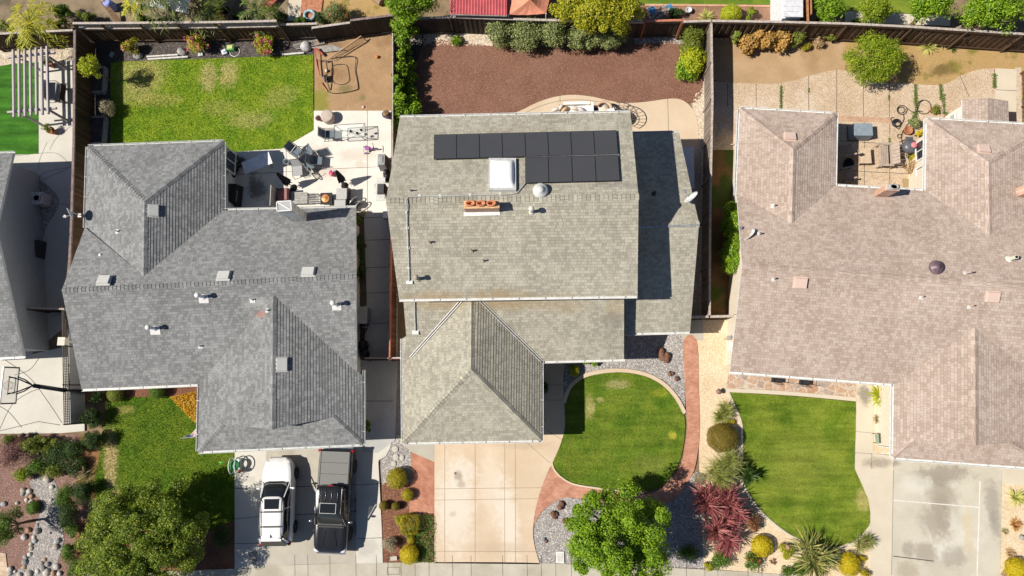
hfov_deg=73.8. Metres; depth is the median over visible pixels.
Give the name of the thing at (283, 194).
armchair
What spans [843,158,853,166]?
black pot
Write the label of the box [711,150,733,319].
side yard
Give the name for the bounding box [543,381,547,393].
clipped shrub
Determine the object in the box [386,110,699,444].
house
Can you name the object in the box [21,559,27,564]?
river rock
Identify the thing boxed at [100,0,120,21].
leaning board
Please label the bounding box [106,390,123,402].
clipped shrub
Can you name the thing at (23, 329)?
house
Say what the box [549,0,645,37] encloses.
tree
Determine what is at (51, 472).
shrub
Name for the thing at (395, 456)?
stepping stone
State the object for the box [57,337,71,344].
post box
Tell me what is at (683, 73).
shrub
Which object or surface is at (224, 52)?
toy block
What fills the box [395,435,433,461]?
walkway
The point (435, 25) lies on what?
fence
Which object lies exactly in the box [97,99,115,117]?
shrub
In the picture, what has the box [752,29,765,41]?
hydrangea
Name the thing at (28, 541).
bark
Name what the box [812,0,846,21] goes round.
tree
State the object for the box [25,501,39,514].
clipped shrub
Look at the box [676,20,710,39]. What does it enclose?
fence
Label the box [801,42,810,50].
shrub
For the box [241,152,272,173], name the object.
folding table
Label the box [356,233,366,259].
shrub
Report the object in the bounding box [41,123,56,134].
potted plant
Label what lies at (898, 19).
neighbour path
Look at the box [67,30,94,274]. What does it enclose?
fence
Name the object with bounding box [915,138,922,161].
window
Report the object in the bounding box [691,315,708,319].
side gate
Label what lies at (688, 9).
planter bowl
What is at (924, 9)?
tree
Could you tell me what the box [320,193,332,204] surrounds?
fire pit table
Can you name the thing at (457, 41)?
plant
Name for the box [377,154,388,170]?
grill cover
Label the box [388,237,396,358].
fence
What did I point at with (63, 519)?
shrub
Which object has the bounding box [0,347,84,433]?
driveway
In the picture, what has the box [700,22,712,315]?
fence
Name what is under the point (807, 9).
fence divider
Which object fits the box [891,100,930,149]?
garden hose
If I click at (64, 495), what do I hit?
shrub
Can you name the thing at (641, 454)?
lawn
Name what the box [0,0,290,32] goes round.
neighbour yard
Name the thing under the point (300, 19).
shrub
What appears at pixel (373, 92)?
dirt yard
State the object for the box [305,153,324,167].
patio chair
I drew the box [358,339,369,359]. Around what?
dark planter
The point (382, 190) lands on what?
barbecue
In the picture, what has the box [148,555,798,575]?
sidewalk
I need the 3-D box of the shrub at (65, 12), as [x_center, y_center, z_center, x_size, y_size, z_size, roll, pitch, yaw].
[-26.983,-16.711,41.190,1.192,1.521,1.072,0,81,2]
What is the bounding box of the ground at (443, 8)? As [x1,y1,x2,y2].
[1,0,1023,571]
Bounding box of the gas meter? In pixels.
[724,336,732,351]
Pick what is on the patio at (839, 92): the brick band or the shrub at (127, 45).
the brick band
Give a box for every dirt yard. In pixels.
[314,33,391,110]
[713,32,844,83]
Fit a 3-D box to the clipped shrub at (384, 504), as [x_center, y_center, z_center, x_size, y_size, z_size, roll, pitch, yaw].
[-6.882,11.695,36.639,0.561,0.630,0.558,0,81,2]
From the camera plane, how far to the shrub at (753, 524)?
35.62 m
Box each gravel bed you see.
[39,180,58,234]
[380,437,410,482]
[395,350,400,437]
[534,473,703,567]
[564,334,684,407]
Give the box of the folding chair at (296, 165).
[289,159,304,178]
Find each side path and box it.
[360,212,397,452]
[682,320,702,339]
[995,68,1015,121]
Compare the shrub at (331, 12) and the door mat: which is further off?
the shrub at (331, 12)
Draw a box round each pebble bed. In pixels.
[691,81,705,315]
[1015,67,1021,121]
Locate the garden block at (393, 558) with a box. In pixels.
[390,556,396,560]
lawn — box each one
[95,396,234,529]
[111,55,313,151]
[324,0,389,20]
[553,372,684,491]
[639,0,769,4]
[730,392,869,546]
[812,0,949,14]
[845,41,1023,99]
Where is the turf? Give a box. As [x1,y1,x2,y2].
[0,62,38,154]
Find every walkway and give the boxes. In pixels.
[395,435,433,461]
[698,327,728,399]
[855,384,892,470]
[1002,468,1023,484]
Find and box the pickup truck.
[308,447,356,554]
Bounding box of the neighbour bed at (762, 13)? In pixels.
[631,5,769,21]
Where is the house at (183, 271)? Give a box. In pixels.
[62,139,365,453]
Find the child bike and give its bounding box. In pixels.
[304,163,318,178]
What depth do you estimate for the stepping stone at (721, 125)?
39.33 m
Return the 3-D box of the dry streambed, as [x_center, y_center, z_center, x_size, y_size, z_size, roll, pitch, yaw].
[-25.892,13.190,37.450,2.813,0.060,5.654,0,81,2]
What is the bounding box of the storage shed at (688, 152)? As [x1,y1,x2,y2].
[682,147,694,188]
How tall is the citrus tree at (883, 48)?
2.843 m
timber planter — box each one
[91,66,108,94]
[91,116,108,143]
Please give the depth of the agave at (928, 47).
39.48 m
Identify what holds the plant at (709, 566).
on the granite bed at (774, 534)
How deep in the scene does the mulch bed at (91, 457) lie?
37.84 m
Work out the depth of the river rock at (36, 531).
37.25 m
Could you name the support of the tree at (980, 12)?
on the ground at (443, 8)
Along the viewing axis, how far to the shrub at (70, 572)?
36.49 m
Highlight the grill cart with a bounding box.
[228,183,243,206]
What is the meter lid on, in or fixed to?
on the driveway at (248, 480)
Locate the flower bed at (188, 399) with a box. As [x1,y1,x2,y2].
[170,391,196,422]
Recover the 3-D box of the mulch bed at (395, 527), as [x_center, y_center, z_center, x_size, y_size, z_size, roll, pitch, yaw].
[-5.603,12.649,36.779,2.939,0.060,4.156,0,81,2]
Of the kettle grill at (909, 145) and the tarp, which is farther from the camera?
the tarp
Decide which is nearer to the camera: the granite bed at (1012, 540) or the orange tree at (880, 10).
the granite bed at (1012, 540)
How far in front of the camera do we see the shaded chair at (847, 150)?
38.49 m
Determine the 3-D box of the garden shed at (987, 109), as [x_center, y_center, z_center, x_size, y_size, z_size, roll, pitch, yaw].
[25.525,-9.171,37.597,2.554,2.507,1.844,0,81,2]
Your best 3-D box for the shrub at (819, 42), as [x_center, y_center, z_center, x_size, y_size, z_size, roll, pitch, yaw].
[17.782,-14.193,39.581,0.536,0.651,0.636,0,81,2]
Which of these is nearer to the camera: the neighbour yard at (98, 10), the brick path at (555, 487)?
the brick path at (555, 487)
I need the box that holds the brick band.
[838,116,890,122]
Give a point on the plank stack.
(662, 15)
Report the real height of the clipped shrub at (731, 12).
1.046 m
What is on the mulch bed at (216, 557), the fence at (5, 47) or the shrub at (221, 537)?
the shrub at (221, 537)
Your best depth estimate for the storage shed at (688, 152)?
38.05 m
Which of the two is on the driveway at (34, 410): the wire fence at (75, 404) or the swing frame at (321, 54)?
the wire fence at (75, 404)
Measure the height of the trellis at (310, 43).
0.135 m
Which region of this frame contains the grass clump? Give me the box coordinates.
[697,8,715,20]
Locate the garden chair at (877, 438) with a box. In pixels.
[872,433,880,443]
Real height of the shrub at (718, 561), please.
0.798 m
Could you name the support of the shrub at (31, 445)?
on the mulch bed at (84, 511)
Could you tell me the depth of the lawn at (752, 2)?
40.52 m
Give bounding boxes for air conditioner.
[31,192,50,206]
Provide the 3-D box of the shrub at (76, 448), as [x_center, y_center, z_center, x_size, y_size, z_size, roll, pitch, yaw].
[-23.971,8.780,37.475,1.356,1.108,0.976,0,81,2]
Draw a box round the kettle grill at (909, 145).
[900,137,916,153]
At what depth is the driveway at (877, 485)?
35.89 m
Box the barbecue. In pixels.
[374,177,387,200]
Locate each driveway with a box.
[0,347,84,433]
[235,451,265,568]
[266,447,355,565]
[356,443,390,562]
[434,363,564,563]
[855,469,892,575]
[891,460,980,575]
[978,467,1001,575]
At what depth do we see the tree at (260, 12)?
39.96 m
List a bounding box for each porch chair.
[769,377,782,384]
[799,379,812,387]
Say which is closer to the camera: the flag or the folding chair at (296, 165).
the flag
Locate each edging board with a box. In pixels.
[146,54,178,57]
[147,56,188,60]
[282,52,303,55]
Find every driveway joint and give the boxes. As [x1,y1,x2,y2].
[893,556,933,561]
[894,500,980,507]
[977,481,980,575]
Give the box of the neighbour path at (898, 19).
[845,11,949,25]
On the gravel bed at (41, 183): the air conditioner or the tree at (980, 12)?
the air conditioner
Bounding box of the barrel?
[102,0,116,11]
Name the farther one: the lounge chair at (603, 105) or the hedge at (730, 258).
the lounge chair at (603, 105)
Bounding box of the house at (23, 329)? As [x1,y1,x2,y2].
[0,151,49,359]
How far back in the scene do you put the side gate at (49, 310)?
37.61 m
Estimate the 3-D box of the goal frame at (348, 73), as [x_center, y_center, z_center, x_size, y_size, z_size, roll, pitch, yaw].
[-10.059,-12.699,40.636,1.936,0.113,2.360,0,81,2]
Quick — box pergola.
[7,46,69,125]
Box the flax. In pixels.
[734,459,759,488]
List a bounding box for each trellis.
[293,39,324,48]
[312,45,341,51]
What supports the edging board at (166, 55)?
on the mulch bed at (103, 52)
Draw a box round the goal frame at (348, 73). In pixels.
[327,56,358,93]
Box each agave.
[919,39,938,57]
[1005,487,1023,508]
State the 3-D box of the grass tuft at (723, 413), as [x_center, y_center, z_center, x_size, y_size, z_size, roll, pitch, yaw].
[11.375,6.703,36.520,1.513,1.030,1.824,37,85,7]
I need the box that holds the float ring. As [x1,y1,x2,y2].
[303,9,315,20]
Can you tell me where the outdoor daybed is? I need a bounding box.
[559,101,593,111]
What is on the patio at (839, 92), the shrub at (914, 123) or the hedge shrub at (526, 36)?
the shrub at (914, 123)
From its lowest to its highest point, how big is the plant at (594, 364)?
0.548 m
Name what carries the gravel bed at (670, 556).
on the ground at (443, 8)
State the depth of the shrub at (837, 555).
35.19 m
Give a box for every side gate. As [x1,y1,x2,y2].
[27,307,65,312]
[364,357,391,360]
[390,357,399,360]
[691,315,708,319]
[703,314,735,319]
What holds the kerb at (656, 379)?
on the lawn at (641, 454)
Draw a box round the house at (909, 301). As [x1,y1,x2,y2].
[726,106,1023,469]
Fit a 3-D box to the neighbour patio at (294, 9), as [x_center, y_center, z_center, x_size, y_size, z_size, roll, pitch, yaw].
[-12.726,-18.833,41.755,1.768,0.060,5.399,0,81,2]
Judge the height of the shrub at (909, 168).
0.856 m
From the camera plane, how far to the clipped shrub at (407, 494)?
36.56 m
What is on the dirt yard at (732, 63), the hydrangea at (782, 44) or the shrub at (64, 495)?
the hydrangea at (782, 44)
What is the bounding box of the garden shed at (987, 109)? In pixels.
[945,98,1008,121]
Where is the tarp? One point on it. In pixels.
(652, 10)
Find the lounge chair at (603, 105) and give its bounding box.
[596,100,612,110]
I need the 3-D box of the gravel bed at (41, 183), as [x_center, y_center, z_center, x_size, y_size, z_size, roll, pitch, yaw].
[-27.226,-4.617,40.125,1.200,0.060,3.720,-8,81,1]
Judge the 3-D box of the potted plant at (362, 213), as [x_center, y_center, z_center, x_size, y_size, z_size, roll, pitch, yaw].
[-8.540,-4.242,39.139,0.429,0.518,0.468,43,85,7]
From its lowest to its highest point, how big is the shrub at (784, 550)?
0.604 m
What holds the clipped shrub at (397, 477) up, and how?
on the gravel bed at (385, 464)
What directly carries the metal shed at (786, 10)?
on the ground at (443, 8)
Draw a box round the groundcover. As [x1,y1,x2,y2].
[400,515,433,562]
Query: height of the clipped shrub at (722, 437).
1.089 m
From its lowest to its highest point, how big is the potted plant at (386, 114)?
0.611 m
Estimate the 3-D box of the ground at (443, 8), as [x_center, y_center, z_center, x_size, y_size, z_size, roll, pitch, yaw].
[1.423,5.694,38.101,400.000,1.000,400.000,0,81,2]
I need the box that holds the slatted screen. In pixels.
[269,184,276,206]
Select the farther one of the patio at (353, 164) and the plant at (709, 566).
the patio at (353, 164)
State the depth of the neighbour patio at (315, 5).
41.44 m
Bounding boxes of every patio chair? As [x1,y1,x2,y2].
[283,140,303,157]
[297,153,317,174]
[298,143,313,161]
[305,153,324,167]
[318,126,336,141]
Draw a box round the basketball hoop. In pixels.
[0,366,87,403]
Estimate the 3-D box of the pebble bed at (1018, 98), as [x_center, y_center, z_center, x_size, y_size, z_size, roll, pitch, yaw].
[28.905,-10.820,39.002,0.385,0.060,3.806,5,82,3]
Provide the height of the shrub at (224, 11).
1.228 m
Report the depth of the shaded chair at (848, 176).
38.29 m
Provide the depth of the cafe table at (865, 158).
38.32 m
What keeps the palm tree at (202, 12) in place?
on the neighbour yard at (98, 10)
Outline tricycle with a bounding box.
[362,143,378,153]
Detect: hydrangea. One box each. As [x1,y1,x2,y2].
[731,31,741,44]
[737,33,759,55]
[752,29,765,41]
[757,31,776,49]
[770,30,784,43]
[774,31,793,52]
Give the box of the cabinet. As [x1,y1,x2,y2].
[847,123,872,140]
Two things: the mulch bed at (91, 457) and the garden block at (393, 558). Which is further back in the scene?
the mulch bed at (91, 457)
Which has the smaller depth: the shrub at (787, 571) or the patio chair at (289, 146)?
the shrub at (787, 571)
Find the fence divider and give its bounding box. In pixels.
[799,0,811,22]
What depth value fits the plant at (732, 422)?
36.67 m
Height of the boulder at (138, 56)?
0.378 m
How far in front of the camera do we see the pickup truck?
35.82 m
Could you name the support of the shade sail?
on the ground at (443, 8)
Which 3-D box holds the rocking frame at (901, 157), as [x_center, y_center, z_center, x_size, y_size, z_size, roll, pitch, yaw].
[21.787,-7.418,38.414,0.680,0.502,1.160,2,82,2]
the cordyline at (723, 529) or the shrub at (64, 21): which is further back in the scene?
the shrub at (64, 21)
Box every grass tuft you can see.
[709,397,735,425]
[847,531,877,555]
[1004,548,1015,557]
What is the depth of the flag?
35.84 m
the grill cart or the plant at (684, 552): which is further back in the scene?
the grill cart
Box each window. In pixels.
[226,146,236,174]
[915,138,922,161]
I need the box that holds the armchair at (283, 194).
[276,188,291,200]
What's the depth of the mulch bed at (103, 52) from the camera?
41.29 m
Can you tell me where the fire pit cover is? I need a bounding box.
[321,109,335,124]
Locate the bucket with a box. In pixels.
[283,158,289,165]
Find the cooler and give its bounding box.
[383,209,387,219]
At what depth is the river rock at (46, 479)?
37.63 m
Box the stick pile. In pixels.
[67,461,90,481]
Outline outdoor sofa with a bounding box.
[334,187,350,205]
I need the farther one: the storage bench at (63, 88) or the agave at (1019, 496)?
the storage bench at (63, 88)
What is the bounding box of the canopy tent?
[150,0,192,20]
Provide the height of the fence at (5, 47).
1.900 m
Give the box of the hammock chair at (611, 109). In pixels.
[607,102,637,123]
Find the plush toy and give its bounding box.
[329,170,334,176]
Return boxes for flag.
[183,429,195,437]
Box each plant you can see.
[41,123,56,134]
[43,58,54,67]
[359,210,366,216]
[382,110,389,118]
[394,516,405,526]
[450,35,461,45]
[583,362,597,366]
[676,544,699,561]
[692,473,706,485]
[703,562,713,570]
[725,419,734,424]
[850,18,860,22]
[857,555,866,562]
[860,567,871,575]
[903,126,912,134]
[1008,517,1022,532]
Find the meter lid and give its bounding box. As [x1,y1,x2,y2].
[249,552,256,563]
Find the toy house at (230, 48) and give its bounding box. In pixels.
[226,45,234,51]
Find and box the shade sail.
[508,0,548,18]
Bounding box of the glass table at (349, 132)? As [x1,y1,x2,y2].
[334,123,365,139]
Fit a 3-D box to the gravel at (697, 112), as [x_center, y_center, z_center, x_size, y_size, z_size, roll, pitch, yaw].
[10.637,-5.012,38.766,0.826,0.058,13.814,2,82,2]
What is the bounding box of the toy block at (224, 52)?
[221,49,227,55]
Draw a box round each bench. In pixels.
[44,80,59,102]
[59,83,68,103]
[309,193,319,203]
[875,142,900,168]
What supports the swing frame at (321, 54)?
on the dirt yard at (373, 92)
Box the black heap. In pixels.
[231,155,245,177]
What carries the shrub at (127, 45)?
on the mulch bed at (103, 52)
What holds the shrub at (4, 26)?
on the neighbour yard at (98, 10)
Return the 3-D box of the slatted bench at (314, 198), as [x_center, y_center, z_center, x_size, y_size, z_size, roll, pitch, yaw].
[-11.390,-5.138,39.452,0.550,0.375,0.590,-1,81,2]
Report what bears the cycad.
on the planting strip at (879, 450)
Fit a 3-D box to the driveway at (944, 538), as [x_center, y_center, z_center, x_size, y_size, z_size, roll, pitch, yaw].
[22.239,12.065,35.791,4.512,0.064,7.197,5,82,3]
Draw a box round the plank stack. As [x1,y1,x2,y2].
[649,5,669,19]
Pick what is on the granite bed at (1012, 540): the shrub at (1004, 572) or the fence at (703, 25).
the shrub at (1004, 572)
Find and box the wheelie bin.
[357,306,370,323]
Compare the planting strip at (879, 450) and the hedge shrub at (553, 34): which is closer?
the planting strip at (879, 450)
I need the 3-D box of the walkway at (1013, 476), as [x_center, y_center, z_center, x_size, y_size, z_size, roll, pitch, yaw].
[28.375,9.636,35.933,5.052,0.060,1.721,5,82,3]
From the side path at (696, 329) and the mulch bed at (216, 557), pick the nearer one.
the mulch bed at (216, 557)
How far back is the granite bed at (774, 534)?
36.04 m
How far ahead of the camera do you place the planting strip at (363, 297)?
38.70 m
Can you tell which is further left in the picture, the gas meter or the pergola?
the pergola
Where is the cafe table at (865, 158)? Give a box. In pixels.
[856,148,871,165]
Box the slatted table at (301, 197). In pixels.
[292,192,308,204]
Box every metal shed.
[450,0,506,16]
[770,0,802,30]
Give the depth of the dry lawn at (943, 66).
39.42 m
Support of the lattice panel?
on the dirt yard at (373, 92)
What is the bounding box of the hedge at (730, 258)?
[717,201,739,274]
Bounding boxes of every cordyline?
[689,478,747,521]
[699,512,747,559]
[718,494,752,526]
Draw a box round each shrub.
[0,20,14,31]
[0,434,31,472]
[1,434,19,444]
[9,466,31,482]
[18,434,43,456]
[24,458,49,475]
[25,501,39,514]
[38,437,60,453]
[38,438,75,469]
[39,464,61,478]
[45,18,70,29]
[49,3,72,18]
[52,482,74,506]
[56,500,79,531]
[60,543,77,565]
[61,454,86,478]
[63,523,79,538]
[65,439,85,456]
[65,559,81,575]
[71,480,95,504]
[75,11,95,21]
[79,407,101,428]
[80,430,104,449]
[87,391,104,403]
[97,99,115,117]
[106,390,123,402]
[120,36,139,54]
[137,15,151,24]
[148,388,165,398]
[183,33,209,52]
[210,523,232,548]
[211,3,230,16]
[230,11,249,20]
[253,33,273,56]
[273,11,287,22]
[294,16,306,22]
[316,12,326,23]
[321,0,351,23]
[356,214,362,223]
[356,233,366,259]
[357,259,366,281]
[366,420,370,431]
[379,500,388,510]
[381,537,395,552]
[386,467,407,488]
[391,502,399,510]
[399,513,419,535]
[399,544,418,564]
[401,488,413,501]
[407,536,414,543]
[484,17,518,50]
[509,15,541,52]
[538,16,567,48]
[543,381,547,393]
[565,23,600,51]
[569,364,579,376]
[593,24,629,50]
[669,7,684,18]
[674,57,701,81]
[677,25,704,53]
[678,46,706,75]
[698,445,748,491]
[706,422,738,452]
[710,546,732,571]
[720,4,741,19]
[742,514,761,532]
[744,551,761,574]
[746,6,756,19]
[746,507,753,517]
[751,535,772,557]
[778,543,794,559]
[779,563,807,575]
[789,31,806,48]
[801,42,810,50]
[814,37,824,47]
[823,34,836,40]
[829,547,841,562]
[837,551,860,575]
[905,160,916,173]
[908,118,921,128]
[908,153,914,161]
[914,129,922,136]
[932,104,939,114]
[1001,570,1009,575]
[1004,557,1023,575]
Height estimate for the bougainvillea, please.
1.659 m
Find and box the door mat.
[903,178,908,187]
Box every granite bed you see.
[697,320,869,575]
[1000,483,1023,575]
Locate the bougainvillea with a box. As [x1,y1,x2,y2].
[211,12,229,25]
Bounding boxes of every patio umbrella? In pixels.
[276,172,296,190]
[335,170,347,187]
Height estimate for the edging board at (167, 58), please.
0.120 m
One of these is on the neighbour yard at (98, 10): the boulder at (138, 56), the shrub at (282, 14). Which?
the shrub at (282, 14)
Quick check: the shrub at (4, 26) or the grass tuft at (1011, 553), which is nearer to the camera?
the grass tuft at (1011, 553)
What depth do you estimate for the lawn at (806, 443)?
36.43 m
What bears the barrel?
on the neighbour yard at (98, 10)
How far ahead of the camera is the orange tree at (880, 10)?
38.15 m
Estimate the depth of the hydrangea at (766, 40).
39.05 m
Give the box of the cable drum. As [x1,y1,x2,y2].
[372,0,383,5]
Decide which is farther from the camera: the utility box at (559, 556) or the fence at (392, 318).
the fence at (392, 318)
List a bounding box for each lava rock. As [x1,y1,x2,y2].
[550,511,557,519]
[557,501,564,510]
[656,348,664,356]
[659,352,670,362]
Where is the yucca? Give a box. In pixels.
[785,525,841,575]
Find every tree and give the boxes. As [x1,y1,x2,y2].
[0,503,32,547]
[5,0,72,58]
[72,474,210,575]
[76,53,112,82]
[121,0,148,21]
[128,0,189,34]
[179,0,227,38]
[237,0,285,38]
[384,0,439,24]
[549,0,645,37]
[564,476,673,575]
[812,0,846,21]
[841,30,909,87]
[855,0,895,23]
[907,0,957,25]
[954,0,1023,35]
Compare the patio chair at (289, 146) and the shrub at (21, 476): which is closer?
the shrub at (21, 476)
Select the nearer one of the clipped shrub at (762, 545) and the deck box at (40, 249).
the clipped shrub at (762, 545)
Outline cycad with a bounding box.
[868,385,881,409]
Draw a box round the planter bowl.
[686,6,691,13]
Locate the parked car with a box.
[256,457,298,546]
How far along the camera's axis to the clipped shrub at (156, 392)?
37.69 m
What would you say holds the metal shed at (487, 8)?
on the ground at (443, 8)
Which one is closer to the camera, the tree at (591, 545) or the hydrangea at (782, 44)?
the tree at (591, 545)
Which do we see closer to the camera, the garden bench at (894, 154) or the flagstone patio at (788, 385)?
the flagstone patio at (788, 385)
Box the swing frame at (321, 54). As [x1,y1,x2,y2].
[314,47,329,90]
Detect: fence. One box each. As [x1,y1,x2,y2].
[0,29,72,52]
[61,307,84,424]
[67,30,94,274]
[72,20,290,43]
[276,22,318,40]
[311,21,356,42]
[350,14,399,38]
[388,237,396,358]
[391,33,398,160]
[410,16,453,35]
[450,15,644,37]
[639,19,682,39]
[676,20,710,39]
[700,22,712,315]
[707,20,1023,52]
[1020,71,1023,121]
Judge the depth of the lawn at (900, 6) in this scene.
40.09 m
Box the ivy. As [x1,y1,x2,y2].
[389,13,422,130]
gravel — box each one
[0,45,72,64]
[381,439,410,485]
[410,33,492,45]
[634,37,681,44]
[692,88,705,319]
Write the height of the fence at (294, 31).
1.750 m
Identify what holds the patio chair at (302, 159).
on the patio at (353, 164)
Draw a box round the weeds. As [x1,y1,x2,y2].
[779,73,996,142]
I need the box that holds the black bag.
[383,169,389,182]
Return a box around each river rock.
[21,534,26,539]
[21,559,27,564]
[25,570,32,575]
[33,528,40,534]
[43,476,50,482]
[43,568,49,575]
[52,544,58,549]
[53,564,59,569]
[54,538,60,543]
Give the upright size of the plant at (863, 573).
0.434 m
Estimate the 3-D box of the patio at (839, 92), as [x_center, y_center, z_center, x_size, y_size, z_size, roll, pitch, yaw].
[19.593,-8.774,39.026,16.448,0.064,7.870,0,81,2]
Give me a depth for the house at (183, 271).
35.18 m
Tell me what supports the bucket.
on the patio at (353, 164)
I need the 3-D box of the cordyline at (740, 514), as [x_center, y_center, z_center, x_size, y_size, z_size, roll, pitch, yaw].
[11.490,11.495,35.520,2.089,1.558,1.644,25,83,6]
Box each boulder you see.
[133,52,142,58]
[177,48,186,55]
[300,41,311,51]
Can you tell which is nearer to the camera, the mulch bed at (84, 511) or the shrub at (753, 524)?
the shrub at (753, 524)
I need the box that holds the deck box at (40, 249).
[34,240,46,258]
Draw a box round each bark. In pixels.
[0,434,74,575]
[111,39,313,61]
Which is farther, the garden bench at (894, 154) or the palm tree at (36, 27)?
the palm tree at (36, 27)
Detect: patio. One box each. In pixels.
[13,59,72,354]
[235,111,391,211]
[287,0,301,20]
[300,0,322,19]
[515,95,698,209]
[713,68,995,186]
[726,374,855,397]
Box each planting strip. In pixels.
[356,212,366,359]
[394,34,424,114]
[873,385,888,454]
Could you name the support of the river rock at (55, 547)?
on the mulch bed at (84, 511)
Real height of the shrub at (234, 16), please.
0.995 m
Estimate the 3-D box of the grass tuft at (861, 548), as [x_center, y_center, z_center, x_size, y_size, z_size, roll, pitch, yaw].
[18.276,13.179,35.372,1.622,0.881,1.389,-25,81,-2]
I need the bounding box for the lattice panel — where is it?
[326,36,366,60]
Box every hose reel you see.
[228,457,242,473]
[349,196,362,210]
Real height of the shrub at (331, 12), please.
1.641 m
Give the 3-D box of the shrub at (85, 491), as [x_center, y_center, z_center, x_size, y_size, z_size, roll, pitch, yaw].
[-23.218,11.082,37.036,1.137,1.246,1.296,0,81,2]
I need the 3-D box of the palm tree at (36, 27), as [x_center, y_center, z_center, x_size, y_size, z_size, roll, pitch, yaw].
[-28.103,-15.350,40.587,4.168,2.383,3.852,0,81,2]
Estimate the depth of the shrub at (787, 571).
35.40 m
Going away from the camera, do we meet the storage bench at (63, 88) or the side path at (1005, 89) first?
the side path at (1005, 89)
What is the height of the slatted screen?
1.240 m
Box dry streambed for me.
[11,476,63,575]
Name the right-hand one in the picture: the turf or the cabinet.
the cabinet
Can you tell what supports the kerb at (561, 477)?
on the lawn at (641, 454)
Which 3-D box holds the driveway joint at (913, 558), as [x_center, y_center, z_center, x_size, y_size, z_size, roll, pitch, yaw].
[20.878,14.079,35.504,2.062,0.012,0.038,6,82,3]
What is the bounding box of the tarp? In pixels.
[648,4,672,15]
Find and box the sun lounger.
[261,0,276,9]
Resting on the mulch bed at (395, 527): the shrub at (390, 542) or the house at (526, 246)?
the shrub at (390, 542)
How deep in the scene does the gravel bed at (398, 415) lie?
37.74 m
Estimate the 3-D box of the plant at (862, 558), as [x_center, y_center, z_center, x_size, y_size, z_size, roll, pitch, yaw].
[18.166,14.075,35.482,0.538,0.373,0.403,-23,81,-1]
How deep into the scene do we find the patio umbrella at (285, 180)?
38.85 m
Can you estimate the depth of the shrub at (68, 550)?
36.55 m
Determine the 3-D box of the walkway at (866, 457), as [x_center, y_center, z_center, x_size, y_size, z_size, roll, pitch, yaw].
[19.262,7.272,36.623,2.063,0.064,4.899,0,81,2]
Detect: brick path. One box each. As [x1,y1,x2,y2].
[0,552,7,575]
[409,452,433,512]
[534,335,699,523]
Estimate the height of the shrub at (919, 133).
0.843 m
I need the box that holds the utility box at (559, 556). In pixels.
[556,551,563,562]
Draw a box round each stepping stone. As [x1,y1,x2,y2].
[393,454,398,459]
[718,123,724,128]
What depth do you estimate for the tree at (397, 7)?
38.05 m
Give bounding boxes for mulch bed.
[0,434,94,575]
[75,520,234,575]
[76,435,102,499]
[80,38,313,143]
[85,387,196,410]
[382,483,433,562]
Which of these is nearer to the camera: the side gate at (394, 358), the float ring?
the side gate at (394, 358)
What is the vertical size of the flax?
1.260 m
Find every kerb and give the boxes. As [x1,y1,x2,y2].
[551,463,643,493]
[562,369,685,413]
[645,4,770,6]
[724,388,856,400]
[727,392,871,549]
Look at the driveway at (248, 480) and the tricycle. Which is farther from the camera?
the tricycle
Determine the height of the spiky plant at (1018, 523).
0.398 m
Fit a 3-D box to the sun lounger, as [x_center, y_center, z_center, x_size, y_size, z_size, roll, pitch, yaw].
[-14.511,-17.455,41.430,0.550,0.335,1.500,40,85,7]
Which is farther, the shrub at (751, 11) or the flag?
the shrub at (751, 11)
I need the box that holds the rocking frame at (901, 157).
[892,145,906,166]
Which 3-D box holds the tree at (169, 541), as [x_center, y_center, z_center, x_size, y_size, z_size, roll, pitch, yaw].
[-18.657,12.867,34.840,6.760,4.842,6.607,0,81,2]
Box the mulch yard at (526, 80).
[414,39,702,114]
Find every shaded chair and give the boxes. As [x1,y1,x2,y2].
[839,142,856,158]
[839,165,856,182]
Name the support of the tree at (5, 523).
on the mulch bed at (84, 511)
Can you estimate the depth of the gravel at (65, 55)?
41.63 m

